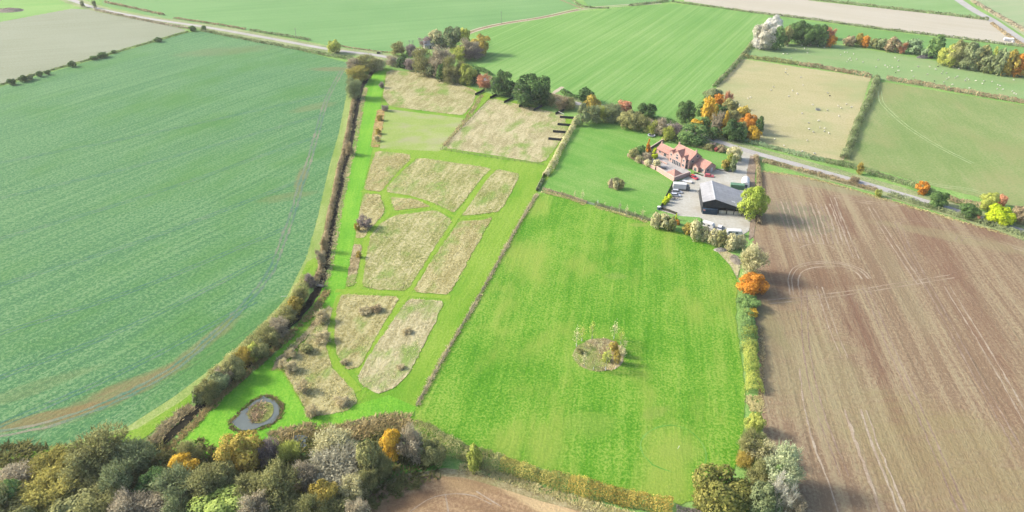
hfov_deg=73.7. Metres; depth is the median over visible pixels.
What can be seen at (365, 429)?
scrub
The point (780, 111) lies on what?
dry pasture
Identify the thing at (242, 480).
sparse tree
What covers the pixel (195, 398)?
bush
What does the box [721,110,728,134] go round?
upright tree
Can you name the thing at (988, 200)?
broadleaf tree
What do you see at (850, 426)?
soil track
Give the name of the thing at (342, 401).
bush
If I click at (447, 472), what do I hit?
verge
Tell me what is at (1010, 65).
broadleaf tree
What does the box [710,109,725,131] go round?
sparse tree
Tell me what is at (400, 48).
sparse tree
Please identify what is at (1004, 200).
broadleaf tree
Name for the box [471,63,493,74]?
hedge
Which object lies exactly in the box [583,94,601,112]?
broadleaf tree
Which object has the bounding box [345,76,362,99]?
sparse tree
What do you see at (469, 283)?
mown meadow
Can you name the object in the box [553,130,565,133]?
screen
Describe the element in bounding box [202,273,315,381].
hedge
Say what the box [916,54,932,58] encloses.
brush heap
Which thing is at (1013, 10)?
crop field
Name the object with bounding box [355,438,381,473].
broadleaf tree
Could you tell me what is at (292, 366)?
bush
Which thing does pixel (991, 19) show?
road
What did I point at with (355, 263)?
long grass
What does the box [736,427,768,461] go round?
sparse tree
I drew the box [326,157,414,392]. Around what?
mown path
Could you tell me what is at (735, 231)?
caravan
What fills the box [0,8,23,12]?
spoil heap
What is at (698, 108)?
broadleaf tree
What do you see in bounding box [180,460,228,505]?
sparse tree
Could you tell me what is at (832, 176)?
hedge
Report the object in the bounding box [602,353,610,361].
shrub
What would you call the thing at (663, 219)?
bush
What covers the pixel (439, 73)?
broadleaf tree
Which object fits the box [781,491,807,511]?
sparse tree
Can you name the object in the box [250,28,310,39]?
hedge
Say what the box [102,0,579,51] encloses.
crop field
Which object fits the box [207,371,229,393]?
bush
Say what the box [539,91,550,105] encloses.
broadleaf tree
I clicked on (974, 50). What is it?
broadleaf tree
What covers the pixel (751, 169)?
earth strip
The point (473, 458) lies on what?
broadleaf tree
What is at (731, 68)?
hedge
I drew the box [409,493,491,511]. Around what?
soil track
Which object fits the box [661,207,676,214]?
yard fence
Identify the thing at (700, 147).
hedge
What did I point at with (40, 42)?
stubble field
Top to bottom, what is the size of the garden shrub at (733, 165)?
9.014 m
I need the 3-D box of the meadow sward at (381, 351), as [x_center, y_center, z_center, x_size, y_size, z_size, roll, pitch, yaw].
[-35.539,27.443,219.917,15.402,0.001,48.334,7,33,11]
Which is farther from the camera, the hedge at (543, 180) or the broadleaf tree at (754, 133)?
the broadleaf tree at (754, 133)
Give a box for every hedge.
[0,63,77,84]
[76,31,188,62]
[93,8,188,28]
[104,0,164,14]
[174,17,245,29]
[199,28,305,51]
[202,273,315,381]
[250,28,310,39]
[306,48,371,59]
[312,78,363,285]
[341,45,390,52]
[411,418,503,473]
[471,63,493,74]
[488,77,569,102]
[499,454,569,492]
[535,178,544,190]
[542,117,577,176]
[543,187,586,202]
[560,89,578,97]
[567,473,673,511]
[573,0,608,8]
[594,201,649,219]
[628,0,668,5]
[650,115,678,124]
[671,0,763,13]
[676,138,712,150]
[676,504,710,511]
[712,51,747,86]
[719,135,825,161]
[739,293,759,351]
[740,325,764,393]
[742,53,798,64]
[744,40,752,52]
[753,153,762,223]
[762,158,876,190]
[764,12,1022,46]
[798,62,871,77]
[816,0,988,19]
[825,158,939,193]
[839,74,880,160]
[886,75,1023,103]
[887,190,1023,235]
[947,195,983,208]
[971,0,1023,31]
[990,22,1023,46]
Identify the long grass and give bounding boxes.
[160,288,330,452]
[274,318,316,367]
[322,87,367,286]
[334,293,394,368]
[347,244,362,285]
[356,193,383,236]
[358,298,440,393]
[364,151,411,190]
[370,109,384,146]
[384,70,473,113]
[386,158,485,210]
[390,198,429,209]
[415,193,537,405]
[417,218,489,293]
[443,94,483,144]
[452,99,563,160]
[457,463,634,511]
[462,169,514,214]
[541,190,585,204]
[571,337,624,371]
[595,205,647,222]
[744,393,764,412]
[757,327,765,398]
[761,170,1022,238]
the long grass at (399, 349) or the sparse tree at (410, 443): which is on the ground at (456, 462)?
the sparse tree at (410, 443)
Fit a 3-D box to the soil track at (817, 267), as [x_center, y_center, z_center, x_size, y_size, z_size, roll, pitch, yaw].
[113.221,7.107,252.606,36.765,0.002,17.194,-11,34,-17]
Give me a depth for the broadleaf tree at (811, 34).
513.37 m
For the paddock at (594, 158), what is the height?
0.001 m
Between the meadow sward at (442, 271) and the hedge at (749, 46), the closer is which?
the meadow sward at (442, 271)
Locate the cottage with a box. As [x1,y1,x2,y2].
[422,40,434,48]
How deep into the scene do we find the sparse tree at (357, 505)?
157.39 m
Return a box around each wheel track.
[0,71,343,436]
[0,137,315,239]
[0,179,301,285]
[0,227,287,334]
[0,254,274,379]
[0,300,256,427]
[2,94,326,162]
[2,115,318,198]
[878,91,972,163]
[918,179,985,193]
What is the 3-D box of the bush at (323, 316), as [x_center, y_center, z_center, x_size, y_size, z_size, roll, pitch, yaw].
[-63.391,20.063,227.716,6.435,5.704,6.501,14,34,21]
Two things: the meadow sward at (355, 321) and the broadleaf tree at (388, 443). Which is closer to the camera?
the broadleaf tree at (388, 443)
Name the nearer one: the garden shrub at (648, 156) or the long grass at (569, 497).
the long grass at (569, 497)
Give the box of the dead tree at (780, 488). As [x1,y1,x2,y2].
[762,469,800,511]
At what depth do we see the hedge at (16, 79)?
467.05 m
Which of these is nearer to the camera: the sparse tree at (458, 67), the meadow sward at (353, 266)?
the meadow sward at (353, 266)
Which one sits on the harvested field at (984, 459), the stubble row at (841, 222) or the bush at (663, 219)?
the stubble row at (841, 222)
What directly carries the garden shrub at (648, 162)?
on the garden bed
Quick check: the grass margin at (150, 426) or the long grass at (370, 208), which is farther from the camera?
the long grass at (370, 208)
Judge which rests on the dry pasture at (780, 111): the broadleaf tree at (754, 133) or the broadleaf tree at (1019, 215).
the broadleaf tree at (754, 133)
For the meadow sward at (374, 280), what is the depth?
269.20 m
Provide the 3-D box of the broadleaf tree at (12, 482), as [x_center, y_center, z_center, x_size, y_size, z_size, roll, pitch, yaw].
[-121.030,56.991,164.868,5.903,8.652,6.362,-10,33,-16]
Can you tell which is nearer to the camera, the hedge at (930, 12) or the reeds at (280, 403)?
the reeds at (280, 403)
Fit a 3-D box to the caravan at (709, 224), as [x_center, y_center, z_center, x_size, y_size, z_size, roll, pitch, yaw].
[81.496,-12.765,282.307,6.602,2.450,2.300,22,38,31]
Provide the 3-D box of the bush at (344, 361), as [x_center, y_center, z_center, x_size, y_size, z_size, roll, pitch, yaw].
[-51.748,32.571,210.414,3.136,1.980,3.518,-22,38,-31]
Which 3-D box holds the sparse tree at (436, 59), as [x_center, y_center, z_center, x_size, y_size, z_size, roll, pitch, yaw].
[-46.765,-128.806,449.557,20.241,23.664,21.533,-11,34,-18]
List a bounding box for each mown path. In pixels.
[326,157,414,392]
[335,289,450,298]
[354,168,495,372]
[361,190,495,218]
[390,206,432,213]
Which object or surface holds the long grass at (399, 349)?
on the meadow sward at (381, 351)
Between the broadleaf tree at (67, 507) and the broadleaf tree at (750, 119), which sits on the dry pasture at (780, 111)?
the broadleaf tree at (750, 119)
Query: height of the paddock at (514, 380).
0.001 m
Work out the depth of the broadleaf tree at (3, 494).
160.90 m
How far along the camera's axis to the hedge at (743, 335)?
222.99 m
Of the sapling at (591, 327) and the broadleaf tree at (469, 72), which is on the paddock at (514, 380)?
the sapling at (591, 327)
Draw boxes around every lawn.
[380,109,462,150]
[665,139,729,172]
[676,216,703,232]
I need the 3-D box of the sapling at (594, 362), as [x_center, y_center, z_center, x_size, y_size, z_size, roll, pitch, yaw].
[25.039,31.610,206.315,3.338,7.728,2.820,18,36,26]
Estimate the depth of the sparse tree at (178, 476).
164.43 m
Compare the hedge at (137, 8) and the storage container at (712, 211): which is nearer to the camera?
the storage container at (712, 211)
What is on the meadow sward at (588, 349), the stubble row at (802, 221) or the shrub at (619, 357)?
the shrub at (619, 357)
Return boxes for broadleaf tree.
[0,478,14,511]
[0,478,25,504]
[0,497,38,511]
[44,487,97,511]
[129,465,165,499]
[167,451,200,474]
[185,484,246,511]
[212,429,265,472]
[215,458,239,491]
[307,478,339,510]
[327,39,340,52]
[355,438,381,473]
[379,428,401,461]
[396,55,406,67]
[420,438,446,466]
[424,62,435,76]
[428,29,442,41]
[430,36,446,47]
[436,62,448,81]
[443,26,460,48]
[458,63,476,85]
[459,27,469,41]
[466,442,482,473]
[470,33,490,55]
[471,69,481,83]
[490,69,511,95]
[505,80,515,96]
[512,73,550,107]
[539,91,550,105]
[577,87,595,102]
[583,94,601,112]
[616,109,641,129]
[618,99,631,111]
[637,103,656,118]
[675,100,696,123]
[675,122,709,145]
[691,118,703,129]
[691,462,752,511]
[695,101,708,116]
[699,116,709,128]
[700,95,718,126]
[702,88,722,98]
[707,126,721,140]
[712,104,727,119]
[714,93,725,105]
[722,97,738,115]
[722,118,743,141]
[728,110,743,120]
[735,272,769,297]
[735,293,761,308]
[736,121,747,128]
[736,185,770,220]
[737,105,750,122]
[737,128,748,141]
[739,113,757,131]
[739,315,755,327]
[743,412,766,432]
[744,308,758,317]
[744,480,782,511]
[745,125,762,141]
[751,23,776,49]
[756,115,763,131]
[764,14,783,28]
[767,464,790,479]
[771,26,787,49]
[783,25,794,44]
[790,20,811,43]
[801,24,823,45]
[814,24,829,46]
[826,35,837,46]
[842,35,856,45]
[855,33,863,45]
[861,35,871,47]
[869,38,878,47]
[874,38,887,49]
[884,36,901,51]
[903,38,923,54]
[915,181,930,195]
[920,48,930,54]
[926,34,945,57]
[929,200,938,208]
[930,191,949,208]
[936,43,964,67]
[948,39,969,66]
[959,41,986,71]
[959,203,981,219]
[973,44,992,70]
[977,54,996,73]
[979,192,1000,210]
[983,203,1016,225]
[989,47,1012,74]
[998,193,1008,205]
[999,49,1021,75]
[1010,53,1023,76]
[1012,205,1023,224]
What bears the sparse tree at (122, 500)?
on the ground at (456, 462)
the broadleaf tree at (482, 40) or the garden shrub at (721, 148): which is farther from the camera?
the broadleaf tree at (482, 40)
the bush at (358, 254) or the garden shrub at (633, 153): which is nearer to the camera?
the bush at (358, 254)
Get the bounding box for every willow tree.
[738,242,769,277]
[759,438,806,496]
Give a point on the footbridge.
(319, 285)
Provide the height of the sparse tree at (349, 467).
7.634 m
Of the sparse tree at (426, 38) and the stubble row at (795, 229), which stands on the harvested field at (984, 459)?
the stubble row at (795, 229)
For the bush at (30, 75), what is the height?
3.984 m
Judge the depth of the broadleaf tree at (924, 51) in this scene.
490.99 m
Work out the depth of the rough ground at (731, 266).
256.93 m
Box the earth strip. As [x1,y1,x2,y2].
[747,155,755,239]
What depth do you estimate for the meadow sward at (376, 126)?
376.23 m
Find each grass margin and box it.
[0,258,317,468]
[3,84,356,453]
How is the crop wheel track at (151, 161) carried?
on the crop field at (183, 80)
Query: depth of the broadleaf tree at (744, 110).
376.28 m
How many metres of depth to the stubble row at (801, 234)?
287.59 m
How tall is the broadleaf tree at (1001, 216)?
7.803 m
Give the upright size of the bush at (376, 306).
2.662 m
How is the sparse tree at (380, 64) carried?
on the ground at (456, 462)
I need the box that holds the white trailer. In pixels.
[1003,37,1013,40]
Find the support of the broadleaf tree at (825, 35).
on the pasture at (872, 64)
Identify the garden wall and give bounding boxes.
[627,154,655,169]
[650,138,666,148]
[656,166,690,180]
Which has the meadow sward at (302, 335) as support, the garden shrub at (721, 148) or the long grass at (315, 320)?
the long grass at (315, 320)
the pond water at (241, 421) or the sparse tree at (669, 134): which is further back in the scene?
the sparse tree at (669, 134)
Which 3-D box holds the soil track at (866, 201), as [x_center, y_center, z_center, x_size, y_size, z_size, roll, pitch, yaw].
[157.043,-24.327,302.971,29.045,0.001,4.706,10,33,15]
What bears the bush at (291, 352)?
on the meadow sward at (302, 335)
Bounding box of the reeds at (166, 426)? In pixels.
[144,402,197,444]
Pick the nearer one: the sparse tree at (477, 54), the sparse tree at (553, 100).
the sparse tree at (553, 100)
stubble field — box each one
[0,9,184,82]
[684,0,1023,46]
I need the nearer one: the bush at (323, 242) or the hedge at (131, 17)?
the bush at (323, 242)
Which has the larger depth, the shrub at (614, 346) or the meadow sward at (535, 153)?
the meadow sward at (535, 153)
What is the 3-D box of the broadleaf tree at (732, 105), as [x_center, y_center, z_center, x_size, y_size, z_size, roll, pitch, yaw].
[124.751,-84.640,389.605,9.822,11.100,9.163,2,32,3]
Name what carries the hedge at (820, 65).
on the ground at (456, 462)
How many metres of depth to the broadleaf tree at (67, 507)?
160.88 m
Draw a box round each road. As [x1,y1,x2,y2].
[68,0,1023,231]
[955,0,1023,42]
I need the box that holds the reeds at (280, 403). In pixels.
[227,393,284,432]
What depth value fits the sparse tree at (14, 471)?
169.83 m
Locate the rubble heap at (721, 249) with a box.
[714,247,726,251]
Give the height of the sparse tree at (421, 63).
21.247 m
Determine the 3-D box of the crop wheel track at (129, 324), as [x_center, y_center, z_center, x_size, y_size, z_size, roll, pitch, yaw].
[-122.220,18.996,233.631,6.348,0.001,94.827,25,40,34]
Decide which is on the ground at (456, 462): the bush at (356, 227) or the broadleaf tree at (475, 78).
the broadleaf tree at (475, 78)
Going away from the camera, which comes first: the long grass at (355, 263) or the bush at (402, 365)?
the bush at (402, 365)
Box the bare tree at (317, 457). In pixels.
[310,442,354,476]
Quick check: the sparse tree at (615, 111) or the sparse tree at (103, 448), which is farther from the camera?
the sparse tree at (615, 111)
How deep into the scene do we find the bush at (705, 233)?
271.28 m
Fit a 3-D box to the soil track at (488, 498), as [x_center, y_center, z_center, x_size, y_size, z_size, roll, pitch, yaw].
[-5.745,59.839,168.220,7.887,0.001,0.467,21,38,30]
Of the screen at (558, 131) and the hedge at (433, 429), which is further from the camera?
the screen at (558, 131)
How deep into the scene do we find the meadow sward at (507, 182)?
309.11 m
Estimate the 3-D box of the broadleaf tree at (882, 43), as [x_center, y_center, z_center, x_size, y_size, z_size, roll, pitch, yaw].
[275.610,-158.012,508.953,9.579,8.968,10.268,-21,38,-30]
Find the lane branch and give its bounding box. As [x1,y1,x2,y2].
[72,0,92,6]
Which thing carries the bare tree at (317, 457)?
on the ground at (456, 462)
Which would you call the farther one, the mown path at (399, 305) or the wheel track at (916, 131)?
the wheel track at (916, 131)
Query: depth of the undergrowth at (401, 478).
177.94 m
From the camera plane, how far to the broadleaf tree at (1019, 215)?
284.29 m
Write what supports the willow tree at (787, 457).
on the harvested field at (984, 459)
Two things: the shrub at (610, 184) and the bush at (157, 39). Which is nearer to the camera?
the shrub at (610, 184)
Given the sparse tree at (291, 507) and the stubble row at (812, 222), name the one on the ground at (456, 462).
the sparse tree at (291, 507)
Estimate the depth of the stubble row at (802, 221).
286.85 m
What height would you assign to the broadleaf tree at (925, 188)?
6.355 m
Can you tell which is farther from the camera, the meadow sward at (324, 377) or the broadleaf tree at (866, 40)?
the broadleaf tree at (866, 40)
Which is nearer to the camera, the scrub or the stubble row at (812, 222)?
the scrub
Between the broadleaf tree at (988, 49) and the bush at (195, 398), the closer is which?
the bush at (195, 398)
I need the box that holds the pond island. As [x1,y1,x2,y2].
[247,402,273,422]
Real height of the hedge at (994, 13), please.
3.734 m
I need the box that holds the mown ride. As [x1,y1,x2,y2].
[173,68,415,457]
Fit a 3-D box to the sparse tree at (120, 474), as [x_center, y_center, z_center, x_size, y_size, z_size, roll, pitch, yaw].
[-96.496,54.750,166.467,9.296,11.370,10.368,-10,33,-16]
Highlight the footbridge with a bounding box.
[308,281,323,286]
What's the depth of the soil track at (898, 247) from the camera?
266.52 m
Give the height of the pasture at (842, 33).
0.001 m
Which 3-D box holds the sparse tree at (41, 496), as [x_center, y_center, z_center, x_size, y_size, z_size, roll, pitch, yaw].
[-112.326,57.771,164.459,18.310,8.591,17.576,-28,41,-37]
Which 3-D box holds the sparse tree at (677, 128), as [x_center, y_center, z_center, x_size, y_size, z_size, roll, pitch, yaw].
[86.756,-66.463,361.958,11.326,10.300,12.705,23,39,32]
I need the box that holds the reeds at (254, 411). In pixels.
[246,400,266,422]
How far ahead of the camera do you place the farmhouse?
331.22 m
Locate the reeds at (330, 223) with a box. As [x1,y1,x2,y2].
[312,96,356,287]
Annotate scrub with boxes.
[275,416,416,441]
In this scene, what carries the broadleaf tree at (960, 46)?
on the ground at (456, 462)
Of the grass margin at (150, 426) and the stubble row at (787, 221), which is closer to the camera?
the grass margin at (150, 426)
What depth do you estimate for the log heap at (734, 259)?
260.73 m
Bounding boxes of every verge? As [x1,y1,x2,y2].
[61,0,1023,240]
[361,463,449,496]
[365,468,601,511]
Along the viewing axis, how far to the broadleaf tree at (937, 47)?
485.89 m
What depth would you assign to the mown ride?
203.80 m
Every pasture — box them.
[0,0,71,20]
[711,59,870,159]
[746,43,1023,101]
[768,16,1023,70]
[835,0,980,16]
[845,81,1023,206]
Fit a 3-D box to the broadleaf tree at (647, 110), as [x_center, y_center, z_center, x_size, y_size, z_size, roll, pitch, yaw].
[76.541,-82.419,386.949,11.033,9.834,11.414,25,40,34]
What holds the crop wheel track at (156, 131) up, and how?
on the crop field at (183, 80)
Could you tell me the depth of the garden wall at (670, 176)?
322.85 m
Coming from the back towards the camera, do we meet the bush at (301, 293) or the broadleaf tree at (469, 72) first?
the broadleaf tree at (469, 72)
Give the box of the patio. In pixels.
[652,154,690,175]
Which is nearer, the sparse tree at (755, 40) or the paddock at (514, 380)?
the paddock at (514, 380)
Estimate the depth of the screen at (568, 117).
388.98 m
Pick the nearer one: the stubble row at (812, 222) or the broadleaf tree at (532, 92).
the stubble row at (812, 222)
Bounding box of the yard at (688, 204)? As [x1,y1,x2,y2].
[661,151,753,235]
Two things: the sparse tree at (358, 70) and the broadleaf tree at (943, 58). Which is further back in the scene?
the broadleaf tree at (943, 58)
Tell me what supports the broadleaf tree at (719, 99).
on the dry pasture at (780, 111)
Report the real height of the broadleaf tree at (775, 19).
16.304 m
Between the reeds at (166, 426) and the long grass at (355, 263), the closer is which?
the reeds at (166, 426)
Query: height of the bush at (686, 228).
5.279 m
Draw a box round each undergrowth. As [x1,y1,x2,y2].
[0,428,440,510]
[0,456,341,511]
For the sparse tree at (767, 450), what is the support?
on the ground at (456, 462)
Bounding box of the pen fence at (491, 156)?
[442,148,543,163]
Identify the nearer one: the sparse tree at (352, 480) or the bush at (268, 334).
the sparse tree at (352, 480)
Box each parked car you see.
[671,192,680,196]
[672,189,682,193]
[689,174,698,179]
[705,173,713,177]
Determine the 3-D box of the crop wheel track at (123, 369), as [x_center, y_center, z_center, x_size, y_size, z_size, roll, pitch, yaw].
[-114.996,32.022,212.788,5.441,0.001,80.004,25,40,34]
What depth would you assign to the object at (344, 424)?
189.20 m
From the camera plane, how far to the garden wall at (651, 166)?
334.96 m
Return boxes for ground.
[0,0,1023,511]
[714,248,739,277]
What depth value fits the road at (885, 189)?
352.71 m
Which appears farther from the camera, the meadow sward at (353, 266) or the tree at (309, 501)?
the meadow sward at (353, 266)
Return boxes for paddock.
[412,192,745,504]
[545,122,672,215]
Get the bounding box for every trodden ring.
[639,446,670,471]
[640,424,706,470]
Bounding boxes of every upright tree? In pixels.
[573,103,590,125]
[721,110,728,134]
[983,46,998,73]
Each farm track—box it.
[470,2,661,33]
[470,9,577,32]
[550,87,563,95]
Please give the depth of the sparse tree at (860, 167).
324.60 m
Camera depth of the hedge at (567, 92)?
421.25 m
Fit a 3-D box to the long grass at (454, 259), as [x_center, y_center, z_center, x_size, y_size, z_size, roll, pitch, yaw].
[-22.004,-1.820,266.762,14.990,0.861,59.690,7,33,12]
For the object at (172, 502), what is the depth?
159.35 m
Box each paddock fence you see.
[416,194,535,405]
[598,204,650,220]
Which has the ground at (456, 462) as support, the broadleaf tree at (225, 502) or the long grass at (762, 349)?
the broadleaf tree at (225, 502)
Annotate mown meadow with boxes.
[246,68,575,454]
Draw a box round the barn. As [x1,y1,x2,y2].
[699,180,745,215]
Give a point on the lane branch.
(77, 1)
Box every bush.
[6,79,16,85]
[17,75,28,81]
[26,73,33,79]
[35,71,42,76]
[67,60,76,66]
[97,52,108,57]
[153,37,162,41]
[188,25,196,31]
[191,387,205,404]
[192,378,220,404]
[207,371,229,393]
[210,366,234,385]
[219,354,245,380]
[232,345,257,368]
[246,337,270,359]
[247,341,260,362]
[254,323,280,345]
[268,314,289,338]
[275,304,297,324]
[277,358,286,369]
[282,359,297,373]
[284,346,297,357]
[286,296,304,314]
[291,285,310,307]
[294,378,308,393]
[299,342,312,352]
[303,402,319,419]
[304,273,316,287]
[310,330,331,344]
[313,308,330,324]
[314,249,326,265]
[319,234,327,250]
[333,395,351,408]
[340,358,347,364]
[344,142,353,154]
[354,222,359,230]
[356,213,372,229]
[356,250,361,256]
[358,305,370,315]
[369,304,382,313]
[376,115,382,120]
[381,104,388,110]
[396,363,405,370]
[402,327,411,335]
[650,211,660,228]
[657,212,669,228]
[665,216,677,230]
[682,222,691,234]
[690,219,701,241]
[699,226,710,241]
[707,228,718,245]
[716,229,727,247]
[724,233,740,251]
[735,234,747,249]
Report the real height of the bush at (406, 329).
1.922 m
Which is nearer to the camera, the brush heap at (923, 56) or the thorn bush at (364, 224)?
the thorn bush at (364, 224)
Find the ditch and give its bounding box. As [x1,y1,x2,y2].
[153,71,374,450]
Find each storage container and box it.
[702,208,717,214]
[730,182,744,189]
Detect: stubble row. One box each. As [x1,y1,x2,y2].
[776,201,790,241]
[780,201,795,241]
[786,202,799,241]
[790,201,804,241]
[795,202,809,242]
[800,202,814,242]
[805,202,818,242]
[810,203,824,243]
[815,203,828,243]
[820,203,833,243]
[825,204,838,244]
[829,204,842,244]
[834,204,847,244]
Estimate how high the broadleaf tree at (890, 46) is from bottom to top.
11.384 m
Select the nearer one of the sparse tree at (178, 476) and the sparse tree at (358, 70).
the sparse tree at (178, 476)
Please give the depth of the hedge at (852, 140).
383.76 m
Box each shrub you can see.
[576,347,584,354]
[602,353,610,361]
[608,178,612,187]
[609,341,618,351]
[613,181,618,190]
[613,350,620,363]
[618,179,623,188]
[618,345,625,355]
[628,147,638,158]
[633,154,643,162]
[635,145,645,155]
[639,151,652,159]
[644,159,652,166]
[646,139,650,151]
[651,148,657,158]
[652,159,660,166]
[703,143,713,149]
[715,144,727,152]
[721,159,730,168]
[726,146,742,160]
[727,153,732,161]
[730,155,736,171]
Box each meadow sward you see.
[272,307,326,369]
[284,306,356,416]
[334,294,398,368]
[346,244,361,286]
[356,194,383,237]
[359,299,442,392]
[362,210,450,290]
[365,151,409,191]
[371,110,383,146]
[383,70,475,114]
[387,158,489,211]
[391,197,428,209]
[414,217,490,293]
[445,99,567,161]
[463,170,518,214]
[572,338,624,370]
[719,251,738,274]
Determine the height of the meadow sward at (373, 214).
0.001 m
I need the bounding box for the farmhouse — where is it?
[656,141,715,173]
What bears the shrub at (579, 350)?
on the meadow sward at (588, 349)
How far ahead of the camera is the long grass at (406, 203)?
300.74 m
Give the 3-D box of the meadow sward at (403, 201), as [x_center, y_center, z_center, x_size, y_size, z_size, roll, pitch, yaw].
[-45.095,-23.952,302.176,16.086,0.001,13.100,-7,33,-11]
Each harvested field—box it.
[364,476,580,511]
[752,172,1023,511]
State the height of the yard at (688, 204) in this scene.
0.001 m
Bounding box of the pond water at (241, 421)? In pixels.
[231,396,279,429]
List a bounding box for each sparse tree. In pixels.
[0,459,33,487]
[5,462,82,511]
[26,442,70,485]
[49,461,101,494]
[62,419,130,486]
[62,480,118,511]
[97,455,134,497]
[106,485,149,511]
[108,436,160,475]
[133,488,184,511]
[145,460,203,505]
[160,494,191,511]
[176,437,205,461]
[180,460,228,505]
[230,469,264,503]
[236,488,270,511]
[253,454,301,511]
[254,435,278,466]
[257,483,311,511]
[276,439,300,464]
[287,459,319,493]
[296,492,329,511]
[307,439,367,488]
[309,422,358,468]
[322,482,357,511]
[339,473,368,501]
[344,65,370,81]
[344,496,371,511]
[345,57,359,69]
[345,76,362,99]
[355,53,381,72]
[356,468,378,498]
[371,56,385,69]
[371,449,392,481]
[385,55,397,65]
[391,41,405,55]
[393,421,425,465]
[403,57,414,71]
[406,44,417,56]
[411,45,433,77]
[418,36,430,46]
[428,45,455,76]
[441,54,459,84]
[449,44,464,60]
[455,37,480,58]
[455,60,469,82]
[463,46,484,59]
[476,72,489,88]
[548,94,556,107]
[554,95,568,109]
[565,97,576,109]
[586,104,602,122]
[599,104,611,122]
[602,102,623,123]
[636,112,651,132]
[646,119,658,133]
[654,117,666,135]
[661,125,675,141]
[667,122,683,138]
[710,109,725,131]
[724,90,733,102]
[735,449,755,468]
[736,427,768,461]
[743,432,780,460]
[744,457,769,491]
[752,35,765,49]
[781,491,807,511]
[827,26,837,36]
[849,176,859,182]
[856,162,864,174]
[875,188,882,196]
[897,42,908,53]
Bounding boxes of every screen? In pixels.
[548,137,561,140]
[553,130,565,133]
[557,123,570,125]
[560,116,573,118]
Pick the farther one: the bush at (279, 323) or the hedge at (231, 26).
the hedge at (231, 26)
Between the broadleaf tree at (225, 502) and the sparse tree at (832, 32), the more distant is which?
the sparse tree at (832, 32)
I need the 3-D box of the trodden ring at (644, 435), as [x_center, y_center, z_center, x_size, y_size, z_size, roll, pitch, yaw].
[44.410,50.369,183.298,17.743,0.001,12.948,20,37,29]
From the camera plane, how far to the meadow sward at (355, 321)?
226.89 m
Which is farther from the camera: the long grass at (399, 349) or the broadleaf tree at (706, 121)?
the broadleaf tree at (706, 121)
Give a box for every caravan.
[702,220,714,228]
[726,228,742,234]
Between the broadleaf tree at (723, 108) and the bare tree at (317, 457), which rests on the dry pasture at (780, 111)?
the broadleaf tree at (723, 108)
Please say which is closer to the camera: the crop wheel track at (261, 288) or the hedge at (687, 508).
the hedge at (687, 508)
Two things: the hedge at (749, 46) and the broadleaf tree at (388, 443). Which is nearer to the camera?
the broadleaf tree at (388, 443)
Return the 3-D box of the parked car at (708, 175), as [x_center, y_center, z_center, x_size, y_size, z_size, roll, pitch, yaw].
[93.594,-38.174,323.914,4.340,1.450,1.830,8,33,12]
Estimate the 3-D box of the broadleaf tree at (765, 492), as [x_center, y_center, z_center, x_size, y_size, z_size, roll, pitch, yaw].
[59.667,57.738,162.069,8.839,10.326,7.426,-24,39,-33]
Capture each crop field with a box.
[0,32,348,450]
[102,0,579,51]
[462,4,763,119]
[583,0,671,5]
[969,0,1023,34]
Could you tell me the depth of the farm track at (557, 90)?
431.12 m
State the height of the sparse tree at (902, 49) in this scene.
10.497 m
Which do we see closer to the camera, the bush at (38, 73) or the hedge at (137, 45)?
the bush at (38, 73)
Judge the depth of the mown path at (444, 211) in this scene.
297.80 m
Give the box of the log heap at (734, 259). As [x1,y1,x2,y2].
[730,254,741,264]
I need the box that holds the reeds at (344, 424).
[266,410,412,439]
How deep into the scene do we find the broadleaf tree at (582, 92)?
409.06 m
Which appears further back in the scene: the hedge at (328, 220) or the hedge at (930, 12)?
the hedge at (930, 12)
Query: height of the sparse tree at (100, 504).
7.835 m
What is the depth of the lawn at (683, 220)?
287.84 m
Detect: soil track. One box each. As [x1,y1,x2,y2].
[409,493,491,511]
[444,494,448,511]
[476,491,501,506]
[767,274,953,303]
[787,261,870,294]
[799,368,838,511]
[800,287,848,475]
[816,286,847,357]
[830,197,859,258]
[837,195,900,205]
[844,409,880,511]
[860,409,905,511]
[862,286,967,511]
[868,207,924,286]
[894,218,972,232]
[897,227,1022,450]
[944,286,1023,422]
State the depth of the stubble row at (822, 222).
286.48 m
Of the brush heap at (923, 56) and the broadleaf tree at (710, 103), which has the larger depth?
the brush heap at (923, 56)
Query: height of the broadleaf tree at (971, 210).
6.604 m
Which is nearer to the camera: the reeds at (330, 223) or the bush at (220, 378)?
the bush at (220, 378)
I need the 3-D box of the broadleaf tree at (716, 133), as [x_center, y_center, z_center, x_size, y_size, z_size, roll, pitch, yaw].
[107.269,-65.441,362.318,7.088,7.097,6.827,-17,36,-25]
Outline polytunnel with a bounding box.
[741,176,749,187]
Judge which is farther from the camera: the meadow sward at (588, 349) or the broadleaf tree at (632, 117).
the broadleaf tree at (632, 117)
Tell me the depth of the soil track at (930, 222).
285.07 m
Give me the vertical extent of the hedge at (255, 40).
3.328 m
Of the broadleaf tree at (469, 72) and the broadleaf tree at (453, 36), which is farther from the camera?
the broadleaf tree at (453, 36)
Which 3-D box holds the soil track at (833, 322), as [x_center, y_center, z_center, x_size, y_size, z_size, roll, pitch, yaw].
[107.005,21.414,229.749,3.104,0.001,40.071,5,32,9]
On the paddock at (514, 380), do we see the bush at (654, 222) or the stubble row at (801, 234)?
the bush at (654, 222)
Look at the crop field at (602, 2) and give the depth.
650.40 m
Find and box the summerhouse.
[667,169,682,176]
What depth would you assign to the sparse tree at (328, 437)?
178.71 m
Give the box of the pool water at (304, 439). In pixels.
[290,435,307,447]
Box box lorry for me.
[673,182,689,190]
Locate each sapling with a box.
[572,327,581,346]
[587,321,595,337]
[591,351,599,369]
[599,343,614,370]
[610,321,619,338]

